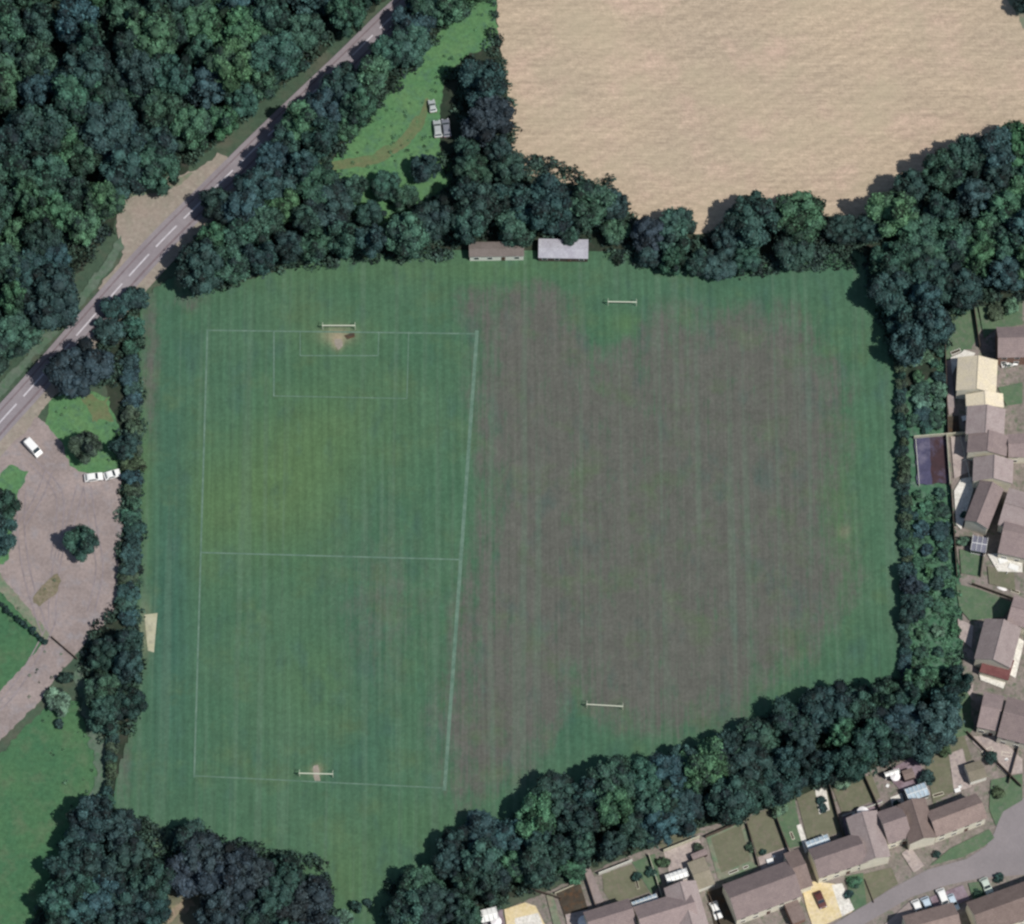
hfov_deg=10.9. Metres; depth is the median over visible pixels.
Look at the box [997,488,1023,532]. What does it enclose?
house
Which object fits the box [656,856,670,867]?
garden shrub
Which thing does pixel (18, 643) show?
meadow
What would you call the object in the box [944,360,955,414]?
path
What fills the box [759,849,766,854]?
garden shrub
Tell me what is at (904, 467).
hedge shrub
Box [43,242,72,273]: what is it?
broadleaf tree
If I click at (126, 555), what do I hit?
hedge shrub
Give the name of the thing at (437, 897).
broadleaf tree
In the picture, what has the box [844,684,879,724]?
broadleaf tree
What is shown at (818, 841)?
conservatory
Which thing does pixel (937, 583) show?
scrub bush
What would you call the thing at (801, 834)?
path
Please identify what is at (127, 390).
hedge shrub
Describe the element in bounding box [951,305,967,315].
garden shrub
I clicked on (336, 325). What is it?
football goal
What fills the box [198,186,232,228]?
broadleaf tree
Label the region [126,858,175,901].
broadleaf tree
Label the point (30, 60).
broadleaf tree
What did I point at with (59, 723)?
round shrub
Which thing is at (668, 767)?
broadleaf tree
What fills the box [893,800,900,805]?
garden shrub
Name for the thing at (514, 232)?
broadleaf tree
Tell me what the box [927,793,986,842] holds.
house
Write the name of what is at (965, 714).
lawn
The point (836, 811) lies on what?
garden fence
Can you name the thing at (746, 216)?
broadleaf tree
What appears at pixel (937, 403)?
scrub bush
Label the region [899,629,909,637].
hedge shrub
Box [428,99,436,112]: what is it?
parked car
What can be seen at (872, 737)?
broadleaf tree
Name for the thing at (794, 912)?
garage
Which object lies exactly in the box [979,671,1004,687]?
patio
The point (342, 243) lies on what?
broadleaf tree
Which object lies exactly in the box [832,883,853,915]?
driveway
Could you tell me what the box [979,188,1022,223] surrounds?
broadleaf tree
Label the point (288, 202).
broadleaf tree
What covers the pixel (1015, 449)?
house
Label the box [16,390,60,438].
verge
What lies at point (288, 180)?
broadleaf tree
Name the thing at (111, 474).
parked car
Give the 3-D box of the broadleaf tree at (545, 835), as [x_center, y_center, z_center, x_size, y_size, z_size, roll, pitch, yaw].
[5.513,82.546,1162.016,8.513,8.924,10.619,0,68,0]
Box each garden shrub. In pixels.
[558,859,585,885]
[632,871,642,881]
[645,866,657,877]
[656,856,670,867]
[693,842,703,851]
[745,842,753,852]
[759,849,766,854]
[769,804,787,818]
[816,796,826,804]
[818,803,827,812]
[834,778,851,790]
[844,890,853,898]
[846,876,862,888]
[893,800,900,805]
[916,769,935,785]
[933,850,940,857]
[939,746,951,757]
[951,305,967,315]
[955,536,969,545]
[960,511,966,517]
[973,888,984,898]
[985,751,997,764]
[986,301,1004,320]
[992,785,1005,798]
[994,872,1003,882]
[1003,297,1018,315]
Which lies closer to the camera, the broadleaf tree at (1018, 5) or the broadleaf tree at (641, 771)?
the broadleaf tree at (641, 771)
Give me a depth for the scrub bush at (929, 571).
1188.15 m
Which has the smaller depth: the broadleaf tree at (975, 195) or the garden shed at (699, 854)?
the garden shed at (699, 854)
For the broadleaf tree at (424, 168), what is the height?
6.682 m
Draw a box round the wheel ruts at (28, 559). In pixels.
[24,490,48,631]
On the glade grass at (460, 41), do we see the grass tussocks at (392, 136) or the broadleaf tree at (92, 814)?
the grass tussocks at (392, 136)
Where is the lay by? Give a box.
[98,153,227,289]
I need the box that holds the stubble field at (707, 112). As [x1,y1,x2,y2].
[496,0,1023,233]
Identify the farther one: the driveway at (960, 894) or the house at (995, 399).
the house at (995, 399)
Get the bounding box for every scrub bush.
[905,413,919,427]
[908,530,924,550]
[910,381,931,395]
[911,393,931,409]
[911,556,926,571]
[912,370,924,382]
[912,511,918,519]
[912,519,928,538]
[913,406,932,420]
[913,489,921,500]
[914,646,928,660]
[915,627,925,639]
[917,500,933,517]
[919,349,933,364]
[919,418,934,434]
[920,543,932,556]
[920,581,929,592]
[921,590,933,607]
[924,567,932,576]
[928,358,939,367]
[929,410,945,429]
[929,520,951,540]
[930,575,944,590]
[931,381,948,397]
[931,598,944,612]
[931,626,944,637]
[932,371,945,384]
[932,398,945,409]
[932,501,951,519]
[934,345,947,356]
[934,487,945,499]
[934,646,944,657]
[935,535,955,549]
[935,565,951,580]
[936,548,948,561]
[944,588,954,597]
[949,624,961,636]
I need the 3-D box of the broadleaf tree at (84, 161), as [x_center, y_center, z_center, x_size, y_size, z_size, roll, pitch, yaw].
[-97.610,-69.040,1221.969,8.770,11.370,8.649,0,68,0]
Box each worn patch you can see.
[313,765,319,780]
[335,339,342,349]
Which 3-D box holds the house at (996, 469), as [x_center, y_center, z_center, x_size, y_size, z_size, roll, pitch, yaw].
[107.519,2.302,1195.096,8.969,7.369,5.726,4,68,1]
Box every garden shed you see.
[691,848,707,860]
[901,768,914,781]
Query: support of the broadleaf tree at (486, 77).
on the woodland floor at (445, 144)
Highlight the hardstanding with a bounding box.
[144,613,156,651]
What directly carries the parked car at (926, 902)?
on the ground at (240, 136)
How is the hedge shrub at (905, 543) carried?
on the woodland floor at (445, 144)
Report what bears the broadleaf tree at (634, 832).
on the woodland floor at (445, 144)
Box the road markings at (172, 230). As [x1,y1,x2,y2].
[0,16,391,422]
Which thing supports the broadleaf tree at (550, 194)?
on the woodland floor at (445, 144)
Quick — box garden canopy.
[884,768,899,779]
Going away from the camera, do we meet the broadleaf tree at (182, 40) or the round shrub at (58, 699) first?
the round shrub at (58, 699)
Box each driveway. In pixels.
[707,886,734,923]
[803,882,851,923]
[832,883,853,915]
[885,901,914,923]
[902,849,923,871]
[930,885,969,906]
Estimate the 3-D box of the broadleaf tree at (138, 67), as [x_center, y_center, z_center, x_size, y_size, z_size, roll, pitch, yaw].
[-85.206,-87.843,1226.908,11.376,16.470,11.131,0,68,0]
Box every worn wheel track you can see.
[0,0,399,411]
[0,25,392,434]
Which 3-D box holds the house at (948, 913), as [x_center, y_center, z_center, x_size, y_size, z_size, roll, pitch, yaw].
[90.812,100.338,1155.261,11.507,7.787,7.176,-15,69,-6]
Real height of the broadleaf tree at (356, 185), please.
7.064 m
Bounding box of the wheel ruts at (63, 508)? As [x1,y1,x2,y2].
[35,459,64,559]
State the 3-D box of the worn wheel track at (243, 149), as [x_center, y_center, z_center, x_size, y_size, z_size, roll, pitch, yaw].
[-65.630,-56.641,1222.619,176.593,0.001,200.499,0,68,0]
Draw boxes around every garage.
[687,857,714,891]
[784,899,805,923]
[964,760,986,784]
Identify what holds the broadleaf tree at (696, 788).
on the woodland floor at (445, 144)
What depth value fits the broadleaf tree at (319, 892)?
1154.42 m
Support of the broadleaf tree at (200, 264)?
on the woodland floor at (445, 144)
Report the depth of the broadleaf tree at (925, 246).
1210.49 m
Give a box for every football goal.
[299,770,332,776]
[322,322,354,328]
[586,704,622,709]
[608,299,636,305]
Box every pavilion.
[469,242,523,260]
[538,239,587,261]
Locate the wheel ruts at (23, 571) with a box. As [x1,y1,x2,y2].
[17,490,42,633]
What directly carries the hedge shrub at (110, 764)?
on the woodland floor at (117, 395)
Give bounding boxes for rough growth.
[899,363,964,667]
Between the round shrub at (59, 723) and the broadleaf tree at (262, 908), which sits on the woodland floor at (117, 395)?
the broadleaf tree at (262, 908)
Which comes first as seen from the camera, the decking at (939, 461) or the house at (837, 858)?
the house at (837, 858)
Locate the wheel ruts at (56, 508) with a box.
[29,464,57,558]
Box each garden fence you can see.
[532,888,559,898]
[585,874,596,907]
[598,859,631,874]
[648,854,661,897]
[663,835,699,851]
[705,820,745,837]
[746,822,758,864]
[776,818,789,851]
[829,784,843,836]
[842,801,882,816]
[864,776,880,810]
[914,432,964,437]
[945,342,948,432]
[946,434,950,486]
[950,485,957,575]
[966,731,1020,786]
[971,583,1013,599]
[973,306,979,347]
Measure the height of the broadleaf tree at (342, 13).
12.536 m
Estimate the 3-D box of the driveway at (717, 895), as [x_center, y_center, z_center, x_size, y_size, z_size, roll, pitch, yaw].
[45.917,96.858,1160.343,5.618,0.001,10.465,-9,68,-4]
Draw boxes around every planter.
[933,792,943,796]
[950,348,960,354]
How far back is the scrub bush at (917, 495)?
1195.76 m
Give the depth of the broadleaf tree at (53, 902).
1152.28 m
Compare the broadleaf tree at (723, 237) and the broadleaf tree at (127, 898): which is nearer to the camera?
the broadleaf tree at (127, 898)
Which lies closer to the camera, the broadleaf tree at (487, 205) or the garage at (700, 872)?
the garage at (700, 872)
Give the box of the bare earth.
[81,394,113,421]
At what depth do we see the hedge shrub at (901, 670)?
1179.84 m
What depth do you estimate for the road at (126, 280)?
1221.13 m
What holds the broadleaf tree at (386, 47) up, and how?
on the woodland floor at (445, 144)
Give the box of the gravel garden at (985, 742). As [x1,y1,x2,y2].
[971,736,1021,774]
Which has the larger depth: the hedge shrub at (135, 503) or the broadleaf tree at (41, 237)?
the broadleaf tree at (41, 237)
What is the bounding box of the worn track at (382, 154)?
[320,98,428,169]
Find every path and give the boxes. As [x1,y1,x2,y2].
[546,893,560,923]
[584,868,603,907]
[706,821,757,882]
[797,824,806,852]
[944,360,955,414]
[1010,638,1023,677]
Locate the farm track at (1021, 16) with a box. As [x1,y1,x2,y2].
[1007,0,1023,28]
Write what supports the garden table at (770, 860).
on the patio at (779, 856)
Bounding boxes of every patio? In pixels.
[489,910,503,923]
[504,903,543,923]
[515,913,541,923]
[566,910,587,923]
[664,839,701,884]
[758,847,789,869]
[815,787,829,813]
[842,800,881,835]
[887,757,927,790]
[890,793,903,806]
[949,749,971,791]
[951,350,974,373]
[951,437,969,477]
[954,477,972,528]
[958,619,972,647]
[968,684,972,698]
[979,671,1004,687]
[988,553,1021,571]
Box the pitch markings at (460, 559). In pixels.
[193,329,478,790]
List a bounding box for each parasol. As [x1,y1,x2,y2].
[491,917,501,923]
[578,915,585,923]
[857,806,868,812]
[890,773,899,780]
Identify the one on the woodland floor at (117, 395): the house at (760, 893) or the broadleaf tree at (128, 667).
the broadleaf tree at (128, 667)
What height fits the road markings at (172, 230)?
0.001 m
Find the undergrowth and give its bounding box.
[0,0,1023,923]
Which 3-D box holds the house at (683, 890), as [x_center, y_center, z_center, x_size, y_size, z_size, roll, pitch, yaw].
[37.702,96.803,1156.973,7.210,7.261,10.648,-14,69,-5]
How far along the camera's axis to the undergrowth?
1217.91 m
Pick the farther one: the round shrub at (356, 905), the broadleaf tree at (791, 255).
the broadleaf tree at (791, 255)
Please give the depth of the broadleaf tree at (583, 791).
1162.05 m
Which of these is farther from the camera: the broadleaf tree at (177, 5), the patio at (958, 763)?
the broadleaf tree at (177, 5)
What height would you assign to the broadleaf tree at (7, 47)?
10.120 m
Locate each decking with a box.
[914,437,931,484]
[930,436,948,483]
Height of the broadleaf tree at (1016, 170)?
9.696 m
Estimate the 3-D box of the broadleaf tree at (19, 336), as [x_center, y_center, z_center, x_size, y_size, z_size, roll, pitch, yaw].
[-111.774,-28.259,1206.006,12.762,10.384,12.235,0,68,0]
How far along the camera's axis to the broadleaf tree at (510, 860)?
1155.63 m
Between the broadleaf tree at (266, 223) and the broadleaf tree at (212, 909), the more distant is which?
the broadleaf tree at (266, 223)
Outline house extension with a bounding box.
[979,660,1013,683]
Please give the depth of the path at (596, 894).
1161.97 m
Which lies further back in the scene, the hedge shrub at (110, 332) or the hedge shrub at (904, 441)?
the hedge shrub at (110, 332)
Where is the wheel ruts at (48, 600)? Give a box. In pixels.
[0,485,77,700]
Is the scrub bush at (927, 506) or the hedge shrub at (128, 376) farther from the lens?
the hedge shrub at (128, 376)
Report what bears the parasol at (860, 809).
on the patio at (875, 807)
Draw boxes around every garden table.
[766,858,773,863]
[998,558,1007,563]
[1008,563,1018,570]
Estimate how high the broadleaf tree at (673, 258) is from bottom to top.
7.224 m
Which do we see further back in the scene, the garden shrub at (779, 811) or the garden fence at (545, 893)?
the garden shrub at (779, 811)
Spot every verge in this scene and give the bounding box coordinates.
[0,236,123,396]
[0,465,28,563]
[0,573,48,639]
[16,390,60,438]
[73,665,107,796]
[129,172,192,197]
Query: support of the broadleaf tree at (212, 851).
on the woodland floor at (117, 395)
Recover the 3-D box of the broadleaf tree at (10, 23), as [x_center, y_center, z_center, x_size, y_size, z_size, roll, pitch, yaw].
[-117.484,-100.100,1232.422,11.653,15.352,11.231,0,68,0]
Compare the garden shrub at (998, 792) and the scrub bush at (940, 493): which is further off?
the scrub bush at (940, 493)
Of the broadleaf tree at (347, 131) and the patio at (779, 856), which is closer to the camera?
the patio at (779, 856)
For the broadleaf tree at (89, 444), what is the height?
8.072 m
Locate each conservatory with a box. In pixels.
[631,894,657,909]
[805,834,830,852]
[904,782,929,799]
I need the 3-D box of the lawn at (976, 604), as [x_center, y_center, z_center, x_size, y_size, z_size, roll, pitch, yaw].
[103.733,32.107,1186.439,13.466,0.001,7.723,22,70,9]
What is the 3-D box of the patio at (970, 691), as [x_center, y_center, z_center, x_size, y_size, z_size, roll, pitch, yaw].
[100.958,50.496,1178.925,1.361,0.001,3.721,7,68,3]
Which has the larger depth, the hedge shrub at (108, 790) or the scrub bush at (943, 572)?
the scrub bush at (943, 572)
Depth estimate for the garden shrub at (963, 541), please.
1191.13 m
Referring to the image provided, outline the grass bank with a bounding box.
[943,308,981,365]
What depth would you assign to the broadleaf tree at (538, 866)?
1154.88 m
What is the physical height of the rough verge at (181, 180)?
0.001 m
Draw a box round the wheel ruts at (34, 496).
[20,470,45,521]
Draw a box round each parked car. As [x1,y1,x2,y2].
[84,472,102,482]
[103,469,120,480]
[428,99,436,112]
[433,120,442,137]
[441,119,451,137]
[709,901,722,919]
[813,890,826,908]
[911,898,922,911]
[920,896,932,909]
[935,887,948,904]
[947,893,959,909]
[979,877,993,894]
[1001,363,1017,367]
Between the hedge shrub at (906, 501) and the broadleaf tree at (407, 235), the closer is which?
the hedge shrub at (906, 501)
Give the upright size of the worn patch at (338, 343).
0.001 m
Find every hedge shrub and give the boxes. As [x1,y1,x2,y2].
[3,607,9,613]
[29,626,35,631]
[93,316,125,345]
[99,295,129,319]
[101,786,114,796]
[103,795,115,804]
[104,742,120,754]
[104,750,117,762]
[104,779,114,786]
[105,733,119,743]
[105,759,116,770]
[105,768,117,779]
[114,597,136,611]
[116,572,138,585]
[116,581,141,601]
[117,556,141,575]
[118,606,140,625]
[119,353,139,369]
[119,368,140,386]
[119,544,142,562]
[120,405,139,422]
[120,455,146,471]
[120,508,141,524]
[121,286,149,308]
[121,470,143,485]
[122,316,145,337]
[122,339,139,356]
[122,391,143,407]
[122,531,143,550]
[123,381,142,395]
[123,481,140,498]
[123,520,146,534]
[124,431,141,445]
[125,419,142,434]
[126,496,141,510]
[128,445,142,460]
[893,361,907,373]
[893,395,906,405]
[893,480,910,490]
[894,388,906,397]
[894,404,909,414]
[894,445,908,456]
[895,379,908,388]
[895,412,906,423]
[896,421,906,429]
[896,428,909,439]
[896,452,911,464]
[896,471,911,483]
[896,620,911,629]
[897,371,905,379]
[897,512,912,522]
[897,561,917,579]
[897,662,911,677]
[898,437,909,445]
[898,461,910,473]
[898,489,908,495]
[898,528,909,539]
[898,538,912,549]
[898,575,923,594]
[899,599,925,623]
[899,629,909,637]
[899,646,912,655]
[899,653,911,666]
[900,495,913,507]
[900,505,912,513]
[900,521,910,529]
[900,591,926,606]
[900,634,912,647]
[901,547,913,556]
[901,555,912,562]
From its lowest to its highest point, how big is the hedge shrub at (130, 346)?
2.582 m
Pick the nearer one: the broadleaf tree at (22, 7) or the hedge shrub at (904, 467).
the hedge shrub at (904, 467)
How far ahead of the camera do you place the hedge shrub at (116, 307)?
1210.55 m
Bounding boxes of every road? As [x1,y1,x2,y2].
[0,0,405,440]
[835,798,1023,923]
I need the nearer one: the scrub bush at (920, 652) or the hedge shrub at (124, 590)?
the scrub bush at (920, 652)
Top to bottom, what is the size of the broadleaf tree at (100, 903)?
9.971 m
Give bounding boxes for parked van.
[23,437,42,457]
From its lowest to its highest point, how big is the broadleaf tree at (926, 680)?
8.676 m
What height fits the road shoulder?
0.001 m
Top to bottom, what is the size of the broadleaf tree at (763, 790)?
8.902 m
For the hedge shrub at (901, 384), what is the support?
on the woodland floor at (445, 144)
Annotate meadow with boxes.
[0,592,43,690]
[0,693,97,923]
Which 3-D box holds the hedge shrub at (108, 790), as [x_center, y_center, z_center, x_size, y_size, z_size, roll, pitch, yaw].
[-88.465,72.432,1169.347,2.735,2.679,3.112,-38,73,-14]
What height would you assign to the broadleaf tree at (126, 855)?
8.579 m
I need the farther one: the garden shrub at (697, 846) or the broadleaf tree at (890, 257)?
the broadleaf tree at (890, 257)
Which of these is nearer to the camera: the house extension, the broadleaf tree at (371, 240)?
the house extension
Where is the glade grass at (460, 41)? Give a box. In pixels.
[331,0,497,228]
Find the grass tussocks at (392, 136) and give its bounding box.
[341,14,487,211]
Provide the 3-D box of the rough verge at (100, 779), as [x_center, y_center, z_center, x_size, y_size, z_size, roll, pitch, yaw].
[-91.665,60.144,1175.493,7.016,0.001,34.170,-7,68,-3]
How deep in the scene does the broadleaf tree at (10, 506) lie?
1189.03 m
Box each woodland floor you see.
[0,0,385,359]
[34,308,329,923]
[175,0,1023,923]
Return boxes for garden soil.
[557,884,587,917]
[945,415,958,432]
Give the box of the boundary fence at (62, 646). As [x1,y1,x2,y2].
[51,636,76,659]
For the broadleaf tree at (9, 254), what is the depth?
1204.77 m
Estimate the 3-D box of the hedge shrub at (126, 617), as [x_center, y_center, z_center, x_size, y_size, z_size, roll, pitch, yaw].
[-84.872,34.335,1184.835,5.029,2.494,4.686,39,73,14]
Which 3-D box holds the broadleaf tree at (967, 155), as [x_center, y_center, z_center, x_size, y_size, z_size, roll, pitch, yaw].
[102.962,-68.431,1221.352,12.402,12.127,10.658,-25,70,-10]
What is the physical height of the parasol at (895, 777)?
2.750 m
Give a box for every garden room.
[481,907,498,923]
[665,868,688,884]
[970,535,987,555]
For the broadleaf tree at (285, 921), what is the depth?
1148.20 m
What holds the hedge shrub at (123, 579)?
on the woodland floor at (117, 395)
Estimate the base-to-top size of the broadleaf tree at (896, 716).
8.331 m
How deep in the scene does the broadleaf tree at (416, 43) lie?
1231.35 m
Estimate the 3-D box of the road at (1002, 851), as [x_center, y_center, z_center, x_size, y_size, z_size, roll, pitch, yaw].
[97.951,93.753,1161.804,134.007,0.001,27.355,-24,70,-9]
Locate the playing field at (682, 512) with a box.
[114,250,904,923]
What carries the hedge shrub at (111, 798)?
on the woodland floor at (117, 395)
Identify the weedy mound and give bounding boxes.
[33,574,60,606]
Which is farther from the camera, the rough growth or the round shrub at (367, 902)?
the rough growth
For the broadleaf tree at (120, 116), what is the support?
on the woodland floor at (184, 170)
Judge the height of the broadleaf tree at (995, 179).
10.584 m
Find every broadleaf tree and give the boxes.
[0,1,25,45]
[0,37,23,58]
[0,50,21,112]
[0,124,32,162]
[0,154,42,196]
[0,182,17,219]
[0,217,5,236]
[0,217,26,253]
[0,243,30,283]
[0,279,26,315]
[0,314,44,360]
[0,352,10,373]
[0,488,22,519]
[0,514,17,556]
[3,103,71,158]
[3,247,60,298]
[11,0,51,21]
[11,175,47,222]
[14,36,57,80]
[15,0,61,6]
[17,73,50,109]
[19,216,62,256]
[21,2,58,42]
[21,263,80,331]
[30,154,72,197]
[36,879,79,921]
[37,190,72,231]
[39,59,63,100]
[42,336,114,399]
[42,850,84,881]
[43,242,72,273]
[43,915,69,923]
[49,121,85,164]
[51,72,106,124]
[53,0,99,46]
[55,43,114,88]
[55,869,101,904]
[56,828,105,863]
[59,176,92,210]
[62,523,99,562]
[64,208,100,245]
[66,793,112,843]
[66,902,98,923]
[68,139,103,176]
[68,430,102,464]
[71,97,137,155]
[76,20,104,51]
[78,844,117,880]
[82,874,125,918]
[83,180,127,220]
[84,669,130,708]
[86,58,129,111]
[86,694,123,735]
[87,635,119,672]
[89,0,110,8]
[92,917,116,923]
[98,905,138,923]
[99,0,142,32]
[99,144,146,198]
[101,121,148,160]
[103,871,139,912]
[104,807,141,852]
[107,433,137,461]
[108,835,152,873]
[111,30,139,65]
[111,649,143,686]
[114,683,148,719]
[115,48,160,97]
[116,628,144,652]
[118,87,143,120]
[123,3,179,56]
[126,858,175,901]
[128,118,181,154]
[134,890,172,923]
[138,139,179,195]
[139,87,182,129]
[142,0,171,18]
[148,52,194,96]
[164,845,202,897]
[166,11,189,49]
[168,0,203,13]
[170,104,213,151]
[171,817,206,855]
[174,236,224,297]
[179,830,237,873]
[181,0,230,45]
[183,33,214,65]
[184,63,231,111]
[193,889,240,923]
[194,222,225,249]
[196,858,242,895]
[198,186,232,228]
[202,36,252,92]
[203,0,221,4]
[208,105,239,140]
[214,240,249,284]
[215,0,255,11]
[216,875,256,917]
[220,5,274,54]
[220,188,262,225]
[222,80,259,117]
[222,218,258,249]
[222,845,257,879]
[222,900,259,923]
[233,165,277,205]
[237,898,279,923]
[239,855,276,896]
[241,240,278,275]
[244,63,279,100]
[244,203,285,246]
[247,29,310,85]
[251,0,290,35]
[252,140,289,178]
[255,875,294,915]
[263,165,300,198]
[263,187,299,223]
[264,853,305,899]
[270,123,302,158]
[273,230,303,263]
[274,887,311,921]
[278,918,298,923]
[280,99,317,142]
[284,149,322,183]
[286,0,321,14]
[286,12,329,51]
[290,204,320,236]
[294,160,343,206]
[296,874,334,911]
[298,908,339,923]
[299,226,331,263]
[300,116,340,159]
[304,86,341,122]
[304,179,355,228]
[308,0,332,15]
[319,60,368,102]
[324,0,367,38]
[327,219,358,259]
[337,118,359,140]
[338,85,378,127]
[340,174,368,203]
[354,223,387,258]
[356,199,387,224]
[357,54,391,94]
[363,0,380,6]
[368,34,404,70]
[370,168,401,201]
[383,211,431,260]
[385,885,430,923]
[388,184,419,212]
[390,2,436,34]
[390,21,432,68]
[398,864,445,891]
[404,0,438,17]
[410,154,441,183]
[412,194,457,241]
[418,881,460,923]
[431,0,471,25]
[431,847,464,880]
[435,829,471,856]
[447,895,482,923]
[449,203,487,244]
[450,175,478,209]
[450,871,476,898]
[452,153,493,184]
[452,914,481,923]
[454,136,479,164]
[456,809,507,852]
[458,58,507,107]
[459,180,510,226]
[460,94,516,147]
[460,836,506,887]
[462,0,489,8]
[474,867,512,906]
[483,133,512,161]
[489,153,527,185]
[490,817,523,853]
[495,182,533,214]
[495,207,536,247]
[498,849,525,882]
[512,789,556,840]
[514,171,574,234]
[518,820,555,851]
[518,838,556,889]
[528,768,576,818]
[547,833,573,865]
[554,803,600,837]
[557,223,580,245]
[567,830,598,862]
[568,178,616,230]
[571,776,613,812]
[586,753,635,798]
[595,784,637,825]
[596,831,627,862]
[599,217,630,244]
[603,187,628,221]
[616,811,656,848]
[626,756,659,799]
[629,214,665,251]
[633,778,679,820]
[637,241,662,268]
[640,808,677,845]
[644,751,688,793]
[658,206,697,251]
[659,245,686,275]
[666,787,706,838]
[669,743,697,772]
[678,736,730,789]
[681,776,704,794]
[684,248,707,276]
[703,249,737,280]
[703,773,756,826]
[711,221,741,256]
[716,729,742,759]
[722,189,781,248]
[725,738,781,780]
[728,769,774,815]
[731,245,761,273]
[733,716,779,756]
[762,766,808,807]
[765,695,811,743]
[772,235,814,271]
[773,190,826,243]
[774,745,806,770]
[785,724,819,758]
[795,691,820,733]
[799,679,853,734]
[802,749,839,784]
[824,212,858,243]
[824,717,858,746]
[829,741,873,783]
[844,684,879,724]
[851,213,882,242]
[852,717,892,767]
[864,190,919,236]
[864,269,911,312]
[869,241,914,275]
[870,676,898,710]
[874,701,920,739]
[885,294,918,332]
[888,318,926,367]
[888,732,913,760]
[889,168,928,204]
[889,201,940,245]
[894,681,920,707]
[900,234,947,273]
[900,716,939,765]
[903,662,944,701]
[907,280,942,310]
[908,254,962,303]
[911,304,955,349]
[912,697,964,751]
[920,146,960,192]
[922,190,959,221]
[926,216,974,265]
[928,685,962,709]
[941,664,974,693]
[944,268,982,310]
[947,135,988,187]
[955,176,995,217]
[963,241,994,278]
[967,214,1005,245]
[975,125,1015,170]
[978,163,1013,191]
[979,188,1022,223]
[982,255,1023,290]
[992,229,1023,262]
[1000,119,1023,167]
[1002,208,1023,241]
[1006,175,1023,208]
[1010,156,1023,178]
[1012,0,1023,13]
[1016,242,1023,279]
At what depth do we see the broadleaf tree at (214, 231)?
1211.21 m
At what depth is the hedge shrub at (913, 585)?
1184.56 m
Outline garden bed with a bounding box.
[659,828,699,847]
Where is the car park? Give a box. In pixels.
[0,417,122,739]
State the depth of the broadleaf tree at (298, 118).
1221.37 m
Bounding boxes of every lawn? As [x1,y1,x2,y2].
[602,864,648,902]
[632,854,661,893]
[711,825,750,872]
[746,809,785,856]
[778,799,801,847]
[797,785,840,840]
[832,775,880,812]
[846,873,866,910]
[863,868,897,903]
[926,755,953,802]
[930,829,993,865]
[938,736,970,768]
[954,692,973,737]
[956,584,1011,619]
[959,549,983,576]
[968,882,981,899]
[979,302,1021,337]
[987,566,1014,589]
[989,774,1021,825]
[998,382,1021,405]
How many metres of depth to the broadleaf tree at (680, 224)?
1214.58 m
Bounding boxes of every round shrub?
[43,686,70,717]
[55,718,63,728]
[57,672,73,683]
[333,908,354,923]
[349,900,361,913]
[363,898,371,907]
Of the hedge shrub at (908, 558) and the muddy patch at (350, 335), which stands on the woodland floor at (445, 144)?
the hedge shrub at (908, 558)
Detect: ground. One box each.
[0,0,1021,922]
[503,301,1023,923]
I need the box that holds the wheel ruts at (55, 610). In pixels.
[0,486,84,710]
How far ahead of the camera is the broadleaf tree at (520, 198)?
1214.88 m
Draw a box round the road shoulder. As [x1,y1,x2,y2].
[0,33,393,456]
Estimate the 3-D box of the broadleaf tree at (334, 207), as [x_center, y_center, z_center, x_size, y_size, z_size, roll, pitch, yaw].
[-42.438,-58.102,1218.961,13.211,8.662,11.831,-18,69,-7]
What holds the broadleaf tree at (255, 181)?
on the woodland floor at (445, 144)
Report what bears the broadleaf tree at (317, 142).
on the woodland floor at (445, 144)
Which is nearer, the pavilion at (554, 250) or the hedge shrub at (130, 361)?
the hedge shrub at (130, 361)
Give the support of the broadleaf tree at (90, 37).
on the woodland floor at (184, 170)
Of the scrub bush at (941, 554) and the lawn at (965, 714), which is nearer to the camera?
the lawn at (965, 714)
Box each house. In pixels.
[583,899,636,923]
[633,895,697,923]
[664,880,707,923]
[722,861,801,923]
[784,849,812,892]
[808,835,866,882]
[846,810,890,869]
[877,805,909,848]
[897,798,936,849]
[902,902,960,923]
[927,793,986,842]
[956,355,997,398]
[964,480,1003,535]
[965,391,1003,414]
[965,404,1005,441]
[965,882,1023,923]
[967,430,1007,460]
[972,454,1013,489]
[974,619,1020,669]
[976,692,1003,735]
[995,327,1023,364]
[996,697,1023,749]
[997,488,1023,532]
[997,521,1023,563]
[1007,434,1023,462]
[1007,596,1023,634]
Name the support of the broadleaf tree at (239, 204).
on the woodland floor at (445, 144)
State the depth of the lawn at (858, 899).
1161.45 m
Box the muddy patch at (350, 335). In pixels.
[344,333,354,338]
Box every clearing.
[161,888,210,923]
[165,897,195,922]
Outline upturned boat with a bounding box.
[997,586,1006,590]
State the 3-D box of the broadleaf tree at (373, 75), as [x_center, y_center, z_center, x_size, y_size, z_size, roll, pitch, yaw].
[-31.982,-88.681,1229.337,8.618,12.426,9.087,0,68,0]
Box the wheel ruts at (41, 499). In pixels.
[26,472,52,524]
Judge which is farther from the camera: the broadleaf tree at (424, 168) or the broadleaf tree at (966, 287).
the broadleaf tree at (424, 168)
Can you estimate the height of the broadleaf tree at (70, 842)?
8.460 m
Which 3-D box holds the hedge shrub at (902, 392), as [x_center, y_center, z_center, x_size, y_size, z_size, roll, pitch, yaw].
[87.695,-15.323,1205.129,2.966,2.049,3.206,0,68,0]
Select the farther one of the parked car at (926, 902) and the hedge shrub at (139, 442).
the hedge shrub at (139, 442)
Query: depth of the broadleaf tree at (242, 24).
1229.88 m

